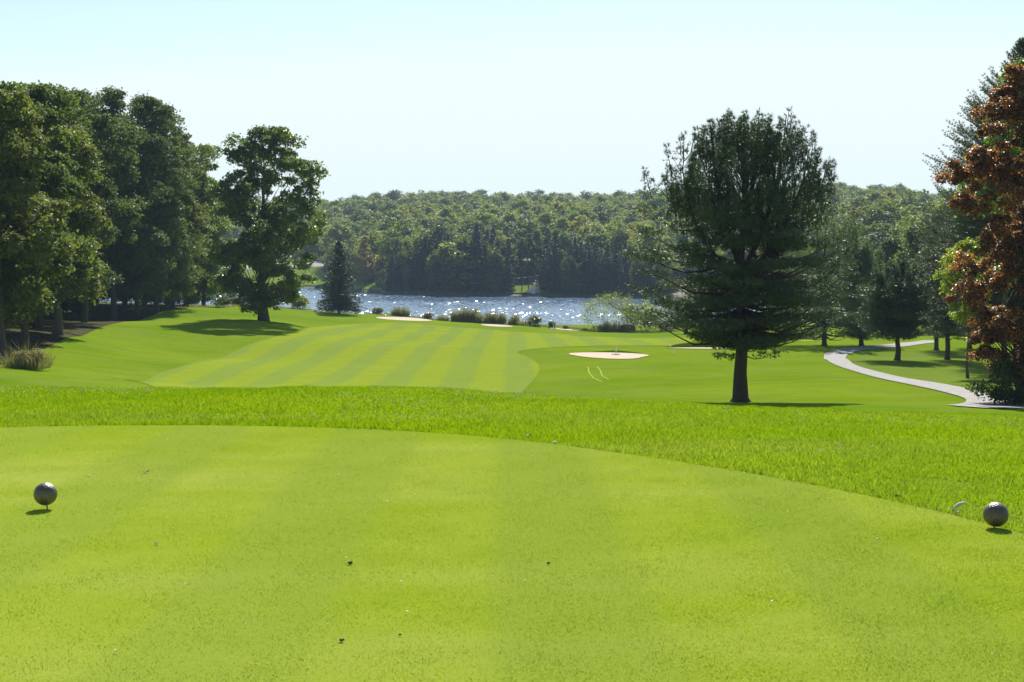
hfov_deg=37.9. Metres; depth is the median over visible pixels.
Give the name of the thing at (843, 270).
oak tree
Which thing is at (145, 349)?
ground
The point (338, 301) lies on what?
spruce tree
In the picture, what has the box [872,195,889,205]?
hillside tree
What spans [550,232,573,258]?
lakeside tree
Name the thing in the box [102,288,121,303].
undergrowth shrub
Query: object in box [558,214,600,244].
hillside tree
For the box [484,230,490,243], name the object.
lakeside conifer
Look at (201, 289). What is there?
oak tree
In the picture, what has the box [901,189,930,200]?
hillside tree
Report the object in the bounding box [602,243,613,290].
lakeside conifer
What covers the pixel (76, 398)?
long grass
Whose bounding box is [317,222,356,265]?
hillside tree
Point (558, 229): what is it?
hillside tree
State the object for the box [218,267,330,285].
bank
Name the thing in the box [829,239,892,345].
pine tree
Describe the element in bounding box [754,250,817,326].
pine tree
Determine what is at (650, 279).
lakeside conifer
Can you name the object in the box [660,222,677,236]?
hillside tree
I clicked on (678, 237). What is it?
hillside tree
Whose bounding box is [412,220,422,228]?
hillside tree
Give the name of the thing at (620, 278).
lakeside conifer
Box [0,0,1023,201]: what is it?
sky
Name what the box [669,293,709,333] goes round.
pine tree
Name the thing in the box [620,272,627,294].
lakeside conifer
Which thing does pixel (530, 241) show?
slim tree
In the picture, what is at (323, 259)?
hillside tree
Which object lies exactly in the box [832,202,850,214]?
hillside tree
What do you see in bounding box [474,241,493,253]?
lakeside tree
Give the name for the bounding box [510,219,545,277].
hillside tree
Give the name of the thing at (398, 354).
fairway
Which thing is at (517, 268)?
cabin
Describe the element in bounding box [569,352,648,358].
bunker
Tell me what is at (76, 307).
undergrowth shrub
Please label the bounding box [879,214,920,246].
hillside tree
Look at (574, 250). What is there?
lakeside conifer
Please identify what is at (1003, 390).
beech shrub
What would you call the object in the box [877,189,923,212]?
hillside tree
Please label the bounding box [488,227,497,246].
lakeside conifer
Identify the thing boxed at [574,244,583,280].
lakeside conifer
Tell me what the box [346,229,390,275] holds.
hillside tree
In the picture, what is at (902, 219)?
hillside tree
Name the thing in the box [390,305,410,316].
reed clump
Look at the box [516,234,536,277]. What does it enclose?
hillside tree
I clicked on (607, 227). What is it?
hillside tree
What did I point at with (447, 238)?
lakeside conifer
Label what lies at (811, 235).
hillside tree
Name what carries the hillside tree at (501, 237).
on the hills
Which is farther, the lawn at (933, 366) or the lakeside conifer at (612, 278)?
the lakeside conifer at (612, 278)
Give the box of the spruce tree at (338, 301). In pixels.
[314,240,365,314]
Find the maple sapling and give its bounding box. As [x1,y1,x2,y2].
[926,237,996,377]
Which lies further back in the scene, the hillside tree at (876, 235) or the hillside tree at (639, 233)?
the hillside tree at (639, 233)
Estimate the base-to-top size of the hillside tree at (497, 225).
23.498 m
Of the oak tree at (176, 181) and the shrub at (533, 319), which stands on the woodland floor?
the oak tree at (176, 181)
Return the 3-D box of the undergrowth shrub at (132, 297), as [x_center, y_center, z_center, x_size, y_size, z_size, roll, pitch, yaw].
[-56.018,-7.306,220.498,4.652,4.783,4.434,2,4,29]
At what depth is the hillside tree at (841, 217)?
460.75 m
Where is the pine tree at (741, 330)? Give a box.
[618,105,862,401]
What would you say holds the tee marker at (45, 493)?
on the tee
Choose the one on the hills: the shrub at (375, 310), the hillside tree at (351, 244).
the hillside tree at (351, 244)
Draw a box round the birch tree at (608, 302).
[579,290,633,326]
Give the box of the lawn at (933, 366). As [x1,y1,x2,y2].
[851,351,1014,391]
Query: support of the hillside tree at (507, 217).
on the hills
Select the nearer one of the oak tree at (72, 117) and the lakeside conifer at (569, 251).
the oak tree at (72, 117)
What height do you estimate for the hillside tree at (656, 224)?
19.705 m
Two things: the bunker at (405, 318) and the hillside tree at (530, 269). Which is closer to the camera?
the bunker at (405, 318)
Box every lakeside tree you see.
[378,268,386,289]
[393,250,412,288]
[423,248,445,291]
[462,230,471,239]
[471,230,488,244]
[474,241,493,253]
[478,247,499,289]
[484,249,510,290]
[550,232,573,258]
[551,250,569,289]
[557,255,581,291]
[573,262,589,293]
[628,259,648,291]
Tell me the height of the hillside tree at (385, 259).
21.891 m
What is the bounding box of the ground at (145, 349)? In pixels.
[0,302,1023,532]
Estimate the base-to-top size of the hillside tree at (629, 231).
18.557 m
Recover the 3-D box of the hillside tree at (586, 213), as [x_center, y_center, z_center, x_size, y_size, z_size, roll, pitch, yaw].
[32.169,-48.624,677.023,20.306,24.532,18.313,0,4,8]
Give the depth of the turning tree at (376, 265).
577.15 m
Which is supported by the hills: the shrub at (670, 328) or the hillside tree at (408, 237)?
the hillside tree at (408, 237)
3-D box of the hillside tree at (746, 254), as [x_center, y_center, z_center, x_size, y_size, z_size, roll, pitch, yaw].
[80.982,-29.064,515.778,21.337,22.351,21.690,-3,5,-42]
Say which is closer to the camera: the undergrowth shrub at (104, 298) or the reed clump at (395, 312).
the undergrowth shrub at (104, 298)
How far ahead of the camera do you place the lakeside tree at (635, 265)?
522.18 m
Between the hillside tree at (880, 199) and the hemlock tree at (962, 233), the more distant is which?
the hillside tree at (880, 199)
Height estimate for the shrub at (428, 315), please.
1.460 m
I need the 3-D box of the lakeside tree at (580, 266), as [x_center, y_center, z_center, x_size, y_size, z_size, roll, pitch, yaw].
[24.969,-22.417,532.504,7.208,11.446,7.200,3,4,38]
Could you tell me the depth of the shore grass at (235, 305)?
256.62 m
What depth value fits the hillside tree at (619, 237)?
562.25 m
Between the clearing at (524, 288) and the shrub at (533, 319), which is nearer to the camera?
the shrub at (533, 319)
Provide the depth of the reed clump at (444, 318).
272.44 m
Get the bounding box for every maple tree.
[202,124,330,320]
[930,62,1023,392]
[949,57,1023,350]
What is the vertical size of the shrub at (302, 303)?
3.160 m
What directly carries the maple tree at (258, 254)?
on the ground at (145, 349)
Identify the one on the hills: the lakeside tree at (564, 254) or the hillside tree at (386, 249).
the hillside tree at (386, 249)
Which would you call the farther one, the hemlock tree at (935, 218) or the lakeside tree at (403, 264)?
the lakeside tree at (403, 264)
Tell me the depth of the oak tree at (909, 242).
234.60 m
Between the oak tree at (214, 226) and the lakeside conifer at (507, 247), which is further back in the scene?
the lakeside conifer at (507, 247)
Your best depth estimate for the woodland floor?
160.28 m
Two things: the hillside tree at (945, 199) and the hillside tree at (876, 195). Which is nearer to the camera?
the hillside tree at (945, 199)
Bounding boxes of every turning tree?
[356,235,372,284]
[372,254,381,287]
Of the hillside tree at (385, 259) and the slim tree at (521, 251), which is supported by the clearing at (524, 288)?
the slim tree at (521, 251)
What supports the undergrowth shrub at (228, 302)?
on the ground at (145, 349)
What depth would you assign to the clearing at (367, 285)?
591.50 m
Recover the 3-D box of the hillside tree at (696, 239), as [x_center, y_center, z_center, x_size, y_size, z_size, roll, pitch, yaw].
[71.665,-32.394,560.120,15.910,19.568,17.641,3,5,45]
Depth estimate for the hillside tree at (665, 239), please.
550.34 m
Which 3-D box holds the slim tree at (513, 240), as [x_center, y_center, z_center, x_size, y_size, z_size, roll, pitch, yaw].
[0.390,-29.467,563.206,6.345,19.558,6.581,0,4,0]
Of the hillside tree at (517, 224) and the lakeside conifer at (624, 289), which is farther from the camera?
the hillside tree at (517, 224)
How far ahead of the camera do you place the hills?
548.35 m
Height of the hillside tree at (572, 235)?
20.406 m
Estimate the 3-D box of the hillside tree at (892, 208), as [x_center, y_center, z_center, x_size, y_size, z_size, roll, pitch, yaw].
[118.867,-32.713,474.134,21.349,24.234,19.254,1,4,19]
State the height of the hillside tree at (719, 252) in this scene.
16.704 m
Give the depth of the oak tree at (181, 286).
221.52 m
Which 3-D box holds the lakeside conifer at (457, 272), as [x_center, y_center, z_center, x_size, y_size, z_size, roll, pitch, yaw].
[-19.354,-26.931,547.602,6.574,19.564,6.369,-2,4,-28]
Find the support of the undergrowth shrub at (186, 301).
on the ground at (145, 349)
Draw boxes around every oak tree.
[0,80,99,346]
[0,80,110,326]
[0,86,82,357]
[22,123,113,335]
[64,87,149,322]
[67,85,179,319]
[96,110,160,306]
[98,90,189,313]
[122,111,207,311]
[144,132,217,307]
[151,158,208,305]
[182,143,236,305]
[183,156,223,304]
[206,185,245,305]
[817,263,840,319]
[830,257,862,322]
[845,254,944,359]
[871,235,909,269]
[889,222,933,330]
[901,206,958,314]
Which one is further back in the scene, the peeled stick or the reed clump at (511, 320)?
the reed clump at (511, 320)
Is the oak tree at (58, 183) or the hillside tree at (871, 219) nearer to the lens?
the oak tree at (58, 183)
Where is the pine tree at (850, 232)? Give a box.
[766,210,884,345]
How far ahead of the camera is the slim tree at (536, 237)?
555.60 m
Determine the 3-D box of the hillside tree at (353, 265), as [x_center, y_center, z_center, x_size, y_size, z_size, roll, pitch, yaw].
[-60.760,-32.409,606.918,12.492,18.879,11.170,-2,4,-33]
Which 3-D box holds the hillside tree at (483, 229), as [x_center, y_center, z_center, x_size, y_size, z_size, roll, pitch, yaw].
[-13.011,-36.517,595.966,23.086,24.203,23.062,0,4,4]
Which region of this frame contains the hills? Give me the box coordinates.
[218,251,928,319]
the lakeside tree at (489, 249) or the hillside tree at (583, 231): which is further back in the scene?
the hillside tree at (583, 231)
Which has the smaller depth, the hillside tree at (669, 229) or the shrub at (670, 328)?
the shrub at (670, 328)
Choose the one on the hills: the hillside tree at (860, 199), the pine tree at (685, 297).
the hillside tree at (860, 199)
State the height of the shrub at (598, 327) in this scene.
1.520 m
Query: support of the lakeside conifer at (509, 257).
on the hills
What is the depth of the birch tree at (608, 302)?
257.15 m
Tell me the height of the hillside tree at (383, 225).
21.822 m
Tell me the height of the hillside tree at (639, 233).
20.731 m
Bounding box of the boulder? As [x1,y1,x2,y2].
[530,286,539,293]
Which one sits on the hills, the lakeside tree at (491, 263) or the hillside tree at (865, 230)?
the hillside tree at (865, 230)
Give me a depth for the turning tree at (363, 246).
596.70 m
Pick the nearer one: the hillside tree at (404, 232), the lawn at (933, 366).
the lawn at (933, 366)
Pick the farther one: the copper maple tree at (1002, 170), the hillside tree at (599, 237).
the hillside tree at (599, 237)
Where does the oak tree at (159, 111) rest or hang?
on the woodland floor
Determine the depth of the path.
99.75 m
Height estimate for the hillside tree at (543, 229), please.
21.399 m
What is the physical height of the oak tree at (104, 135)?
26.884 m
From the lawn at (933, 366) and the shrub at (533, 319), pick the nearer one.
the lawn at (933, 366)
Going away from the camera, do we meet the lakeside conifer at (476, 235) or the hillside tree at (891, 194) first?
the lakeside conifer at (476, 235)
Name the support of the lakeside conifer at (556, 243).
on the hills
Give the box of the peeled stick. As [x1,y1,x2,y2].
[952,502,967,510]
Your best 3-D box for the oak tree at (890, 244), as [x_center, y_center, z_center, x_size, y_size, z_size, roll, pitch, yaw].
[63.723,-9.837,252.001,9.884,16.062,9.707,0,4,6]
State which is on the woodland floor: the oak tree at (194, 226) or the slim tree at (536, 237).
the oak tree at (194, 226)
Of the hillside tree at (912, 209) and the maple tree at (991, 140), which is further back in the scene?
the hillside tree at (912, 209)
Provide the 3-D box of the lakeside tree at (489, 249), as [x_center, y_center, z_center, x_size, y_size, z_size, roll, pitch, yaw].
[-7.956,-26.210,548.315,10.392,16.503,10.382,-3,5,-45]
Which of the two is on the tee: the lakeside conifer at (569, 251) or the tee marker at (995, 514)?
the tee marker at (995, 514)
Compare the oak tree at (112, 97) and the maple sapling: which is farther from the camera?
the oak tree at (112, 97)
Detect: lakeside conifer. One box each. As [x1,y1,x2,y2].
[391,239,400,285]
[417,236,430,286]
[429,239,439,283]
[444,233,450,260]
[445,252,456,291]
[451,241,466,292]
[455,239,472,291]
[468,226,483,291]
[468,239,485,291]
[471,223,482,276]
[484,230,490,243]
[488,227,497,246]
[490,252,507,292]
[494,240,502,269]
[501,238,515,288]
[502,249,515,291]
[534,229,552,289]
[543,231,564,291]
[564,250,572,291]
[566,237,580,287]
[569,259,578,294]
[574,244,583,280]
[576,237,584,258]
[577,241,591,278]
[590,242,600,281]
[592,249,607,292]
[595,258,608,293]
[600,251,618,293]
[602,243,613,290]
[607,263,619,293]
[608,243,622,289]
[615,267,626,294]
[618,242,630,289]
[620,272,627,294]
[645,268,655,294]
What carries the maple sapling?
on the lawn at (933, 366)
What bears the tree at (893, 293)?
on the lawn at (933, 366)
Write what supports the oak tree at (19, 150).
on the woodland floor
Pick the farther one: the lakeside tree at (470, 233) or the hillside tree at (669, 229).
the hillside tree at (669, 229)
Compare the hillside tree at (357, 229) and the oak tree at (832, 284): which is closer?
the oak tree at (832, 284)
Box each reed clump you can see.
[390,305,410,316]
[437,314,448,320]
[448,305,484,322]
[474,310,507,323]
[507,312,519,324]
[516,319,527,325]
[599,319,624,331]
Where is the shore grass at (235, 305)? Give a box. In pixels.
[188,303,694,331]
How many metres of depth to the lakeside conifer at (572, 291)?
531.05 m
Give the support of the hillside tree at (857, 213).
on the hills
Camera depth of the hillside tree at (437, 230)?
575.53 m
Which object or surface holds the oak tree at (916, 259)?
on the ground at (145, 349)
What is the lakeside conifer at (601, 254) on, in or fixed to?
on the hills
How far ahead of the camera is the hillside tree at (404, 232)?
615.29 m
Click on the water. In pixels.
(562, 310)
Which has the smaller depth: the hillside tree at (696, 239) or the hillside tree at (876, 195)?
the hillside tree at (696, 239)
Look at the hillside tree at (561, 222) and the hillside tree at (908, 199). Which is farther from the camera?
the hillside tree at (561, 222)
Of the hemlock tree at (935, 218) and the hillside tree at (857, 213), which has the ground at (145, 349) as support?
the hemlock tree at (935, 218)
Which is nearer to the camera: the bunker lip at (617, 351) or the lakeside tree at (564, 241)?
the bunker lip at (617, 351)
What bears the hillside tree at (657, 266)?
on the hills
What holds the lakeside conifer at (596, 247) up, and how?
on the hills
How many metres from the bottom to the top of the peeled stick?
0.056 m
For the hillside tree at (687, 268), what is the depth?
551.79 m
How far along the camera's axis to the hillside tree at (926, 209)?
442.40 m
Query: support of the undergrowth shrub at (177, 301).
on the woodland floor
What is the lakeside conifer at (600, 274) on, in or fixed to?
on the hills
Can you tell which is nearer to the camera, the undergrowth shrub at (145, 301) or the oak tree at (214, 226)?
the undergrowth shrub at (145, 301)
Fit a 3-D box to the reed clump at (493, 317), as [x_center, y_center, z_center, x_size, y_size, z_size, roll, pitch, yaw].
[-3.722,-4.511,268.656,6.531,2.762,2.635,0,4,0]
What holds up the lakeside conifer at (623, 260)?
on the hills
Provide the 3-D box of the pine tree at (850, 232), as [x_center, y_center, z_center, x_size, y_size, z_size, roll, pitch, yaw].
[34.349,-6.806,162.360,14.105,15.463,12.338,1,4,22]
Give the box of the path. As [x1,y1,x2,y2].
[824,340,1023,407]
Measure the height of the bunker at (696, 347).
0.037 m
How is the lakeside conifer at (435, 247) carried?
on the hills
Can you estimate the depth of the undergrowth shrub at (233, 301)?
265.14 m
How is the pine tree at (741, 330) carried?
on the ground at (145, 349)
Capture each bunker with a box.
[376,317,431,320]
[481,324,512,326]
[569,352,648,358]
[672,347,718,348]
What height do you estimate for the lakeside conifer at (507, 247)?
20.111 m
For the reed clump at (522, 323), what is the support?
on the ground at (145, 349)
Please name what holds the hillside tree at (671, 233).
on the hills
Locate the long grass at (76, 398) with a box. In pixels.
[0,384,1023,533]
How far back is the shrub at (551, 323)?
258.57 m
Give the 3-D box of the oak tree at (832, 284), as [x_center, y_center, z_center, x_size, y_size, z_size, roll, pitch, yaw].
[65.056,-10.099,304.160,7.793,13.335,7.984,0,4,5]
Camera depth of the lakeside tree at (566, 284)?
531.95 m
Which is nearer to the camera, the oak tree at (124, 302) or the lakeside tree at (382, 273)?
the oak tree at (124, 302)
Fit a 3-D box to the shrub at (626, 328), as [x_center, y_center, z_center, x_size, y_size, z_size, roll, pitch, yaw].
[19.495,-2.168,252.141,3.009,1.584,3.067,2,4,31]
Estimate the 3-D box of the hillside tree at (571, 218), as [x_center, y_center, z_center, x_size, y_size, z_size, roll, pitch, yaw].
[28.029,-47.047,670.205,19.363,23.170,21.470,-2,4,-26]
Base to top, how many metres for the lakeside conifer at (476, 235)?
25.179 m
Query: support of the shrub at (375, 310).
on the ground at (145, 349)
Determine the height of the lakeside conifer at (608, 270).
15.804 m
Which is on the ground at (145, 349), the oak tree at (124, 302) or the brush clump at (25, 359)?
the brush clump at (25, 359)
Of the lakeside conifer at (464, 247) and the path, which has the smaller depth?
the path
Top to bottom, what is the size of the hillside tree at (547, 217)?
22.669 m
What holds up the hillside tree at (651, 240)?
on the hills
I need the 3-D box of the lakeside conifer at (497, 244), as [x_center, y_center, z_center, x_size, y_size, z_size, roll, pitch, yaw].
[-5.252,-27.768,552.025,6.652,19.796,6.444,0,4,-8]
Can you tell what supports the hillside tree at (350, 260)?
on the hills
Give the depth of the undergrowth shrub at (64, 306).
201.38 m
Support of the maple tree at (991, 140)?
on the lawn at (933, 366)
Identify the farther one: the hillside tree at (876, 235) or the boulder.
the boulder
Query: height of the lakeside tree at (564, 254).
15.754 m
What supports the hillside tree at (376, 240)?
on the hills
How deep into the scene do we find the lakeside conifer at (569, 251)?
541.32 m
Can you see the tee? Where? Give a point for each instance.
(342, 653)
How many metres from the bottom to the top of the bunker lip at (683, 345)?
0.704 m
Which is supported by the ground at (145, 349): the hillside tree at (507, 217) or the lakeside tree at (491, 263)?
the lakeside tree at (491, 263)
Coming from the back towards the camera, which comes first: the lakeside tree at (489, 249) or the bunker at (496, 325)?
the lakeside tree at (489, 249)
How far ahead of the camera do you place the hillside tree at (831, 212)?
609.88 m
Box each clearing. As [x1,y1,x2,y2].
[357,282,381,289]
[500,285,548,292]
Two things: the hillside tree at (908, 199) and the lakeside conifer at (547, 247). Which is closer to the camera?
the lakeside conifer at (547, 247)
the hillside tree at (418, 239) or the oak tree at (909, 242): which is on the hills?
the hillside tree at (418, 239)
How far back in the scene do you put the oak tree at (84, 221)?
133.85 m
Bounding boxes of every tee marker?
[33,482,56,508]
[983,502,1008,527]
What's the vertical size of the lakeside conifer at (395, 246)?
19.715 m
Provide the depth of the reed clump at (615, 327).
251.79 m
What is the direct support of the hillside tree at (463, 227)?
on the hills
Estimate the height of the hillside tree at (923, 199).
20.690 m
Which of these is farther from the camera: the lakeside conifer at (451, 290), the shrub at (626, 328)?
the lakeside conifer at (451, 290)
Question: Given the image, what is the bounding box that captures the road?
[221,261,328,269]
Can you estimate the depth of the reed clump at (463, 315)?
270.17 m
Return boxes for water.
[99,288,837,325]
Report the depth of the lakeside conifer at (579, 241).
549.54 m
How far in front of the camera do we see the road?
744.86 m
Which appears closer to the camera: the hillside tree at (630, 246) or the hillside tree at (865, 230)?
the hillside tree at (865, 230)
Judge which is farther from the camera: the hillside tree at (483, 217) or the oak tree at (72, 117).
the hillside tree at (483, 217)
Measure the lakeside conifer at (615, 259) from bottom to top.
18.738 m
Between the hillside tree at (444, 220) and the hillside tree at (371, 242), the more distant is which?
the hillside tree at (444, 220)
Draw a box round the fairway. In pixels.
[107,323,828,393]
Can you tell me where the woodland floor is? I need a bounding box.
[0,303,191,364]
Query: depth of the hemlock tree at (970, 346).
157.34 m
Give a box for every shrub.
[60,291,76,313]
[67,294,100,320]
[92,289,109,302]
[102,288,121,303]
[118,282,143,306]
[140,299,152,304]
[149,286,170,305]
[175,291,187,305]
[183,296,199,304]
[217,297,231,305]
[230,297,245,305]
[291,294,310,309]
[371,307,383,313]
[421,312,434,318]
[525,315,541,325]
[548,321,555,326]
[589,324,611,330]
[614,299,667,331]
[619,323,636,331]
[656,322,679,330]
[962,354,1023,405]
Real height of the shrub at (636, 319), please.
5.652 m
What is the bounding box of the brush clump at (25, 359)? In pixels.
[0,338,58,369]
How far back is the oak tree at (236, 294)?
424.65 m
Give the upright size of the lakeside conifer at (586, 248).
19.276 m
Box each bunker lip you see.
[567,350,643,353]
[667,342,724,347]
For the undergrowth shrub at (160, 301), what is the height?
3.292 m
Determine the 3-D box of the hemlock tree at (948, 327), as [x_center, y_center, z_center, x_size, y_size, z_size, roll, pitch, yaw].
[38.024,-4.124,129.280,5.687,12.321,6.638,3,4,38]
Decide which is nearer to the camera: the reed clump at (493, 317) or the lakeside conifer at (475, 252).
the reed clump at (493, 317)
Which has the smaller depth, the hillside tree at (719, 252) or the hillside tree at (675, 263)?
the hillside tree at (719, 252)
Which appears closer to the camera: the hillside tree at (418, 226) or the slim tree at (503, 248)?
the slim tree at (503, 248)
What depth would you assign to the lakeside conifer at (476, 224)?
555.96 m
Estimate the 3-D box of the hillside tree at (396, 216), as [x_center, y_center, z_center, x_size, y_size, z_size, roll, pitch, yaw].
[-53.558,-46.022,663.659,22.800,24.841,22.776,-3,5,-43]
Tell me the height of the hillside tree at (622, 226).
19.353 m
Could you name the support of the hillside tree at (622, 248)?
on the hills
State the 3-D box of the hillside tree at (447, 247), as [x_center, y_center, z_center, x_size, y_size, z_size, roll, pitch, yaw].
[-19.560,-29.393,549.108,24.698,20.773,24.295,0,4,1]
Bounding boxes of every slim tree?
[500,241,505,263]
[510,237,518,280]
[512,237,529,290]
[523,233,536,288]
[530,229,542,286]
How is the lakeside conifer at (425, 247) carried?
on the hills
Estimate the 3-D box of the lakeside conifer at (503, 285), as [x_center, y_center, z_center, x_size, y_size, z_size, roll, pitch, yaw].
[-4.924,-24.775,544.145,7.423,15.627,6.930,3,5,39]
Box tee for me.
[0,425,1023,681]
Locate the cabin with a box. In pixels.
[511,256,529,270]
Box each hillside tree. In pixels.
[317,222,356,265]
[319,243,352,280]
[341,246,360,278]
[344,222,366,248]
[344,236,358,268]
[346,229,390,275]
[346,238,375,283]
[351,230,389,271]
[354,216,397,252]
[369,209,403,248]
[370,228,405,275]
[379,235,399,258]
[380,218,420,257]
[384,209,416,222]
[388,232,430,255]
[391,229,438,280]
[405,219,459,252]
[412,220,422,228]
[426,233,487,286]
[432,216,458,233]
[448,217,482,238]
[454,219,491,243]
[473,212,505,226]
[485,217,514,244]
[494,229,513,247]
[496,210,521,231]
[509,214,541,253]
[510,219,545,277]
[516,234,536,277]
[530,222,554,271]
[534,210,557,229]
[547,216,574,232]
[551,227,567,235]
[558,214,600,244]
[558,232,590,253]
[564,210,590,225]
[569,226,596,241]
[572,207,603,224]
[581,222,621,254]
[598,224,616,254]
[598,226,631,264]
[613,221,628,228]
[617,234,656,261]
[618,222,669,273]
[618,241,642,262]
[622,229,639,242]
[630,222,656,238]
[646,218,670,228]
[648,253,678,289]
[652,246,684,281]
[657,235,683,275]
[658,220,684,229]
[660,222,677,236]
[667,231,685,243]
[670,228,694,269]
[674,241,693,280]
[684,236,710,274]
[705,246,730,277]
[719,232,766,272]
[792,226,837,273]
[808,213,863,274]
[818,206,839,218]
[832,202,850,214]
[835,196,875,216]
[838,206,877,230]
[838,221,885,272]
[841,205,896,254]
[849,221,904,257]
[862,190,890,207]
[864,199,911,225]
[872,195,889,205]
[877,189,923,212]
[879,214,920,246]
[882,190,900,199]
[895,216,910,225]
[900,204,925,215]
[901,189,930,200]
[911,200,940,225]
[914,195,932,207]
[938,191,959,204]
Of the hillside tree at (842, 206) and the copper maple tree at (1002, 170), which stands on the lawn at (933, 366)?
the copper maple tree at (1002, 170)
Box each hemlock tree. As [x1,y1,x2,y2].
[911,209,957,349]
[911,223,969,359]
[922,36,1023,357]
[941,199,979,348]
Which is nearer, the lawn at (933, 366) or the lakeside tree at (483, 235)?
the lawn at (933, 366)
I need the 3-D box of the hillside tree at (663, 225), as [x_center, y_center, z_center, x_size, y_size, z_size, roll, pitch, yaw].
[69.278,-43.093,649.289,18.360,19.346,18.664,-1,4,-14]
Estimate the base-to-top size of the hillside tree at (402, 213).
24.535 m
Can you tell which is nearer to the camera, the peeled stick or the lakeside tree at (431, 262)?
the peeled stick

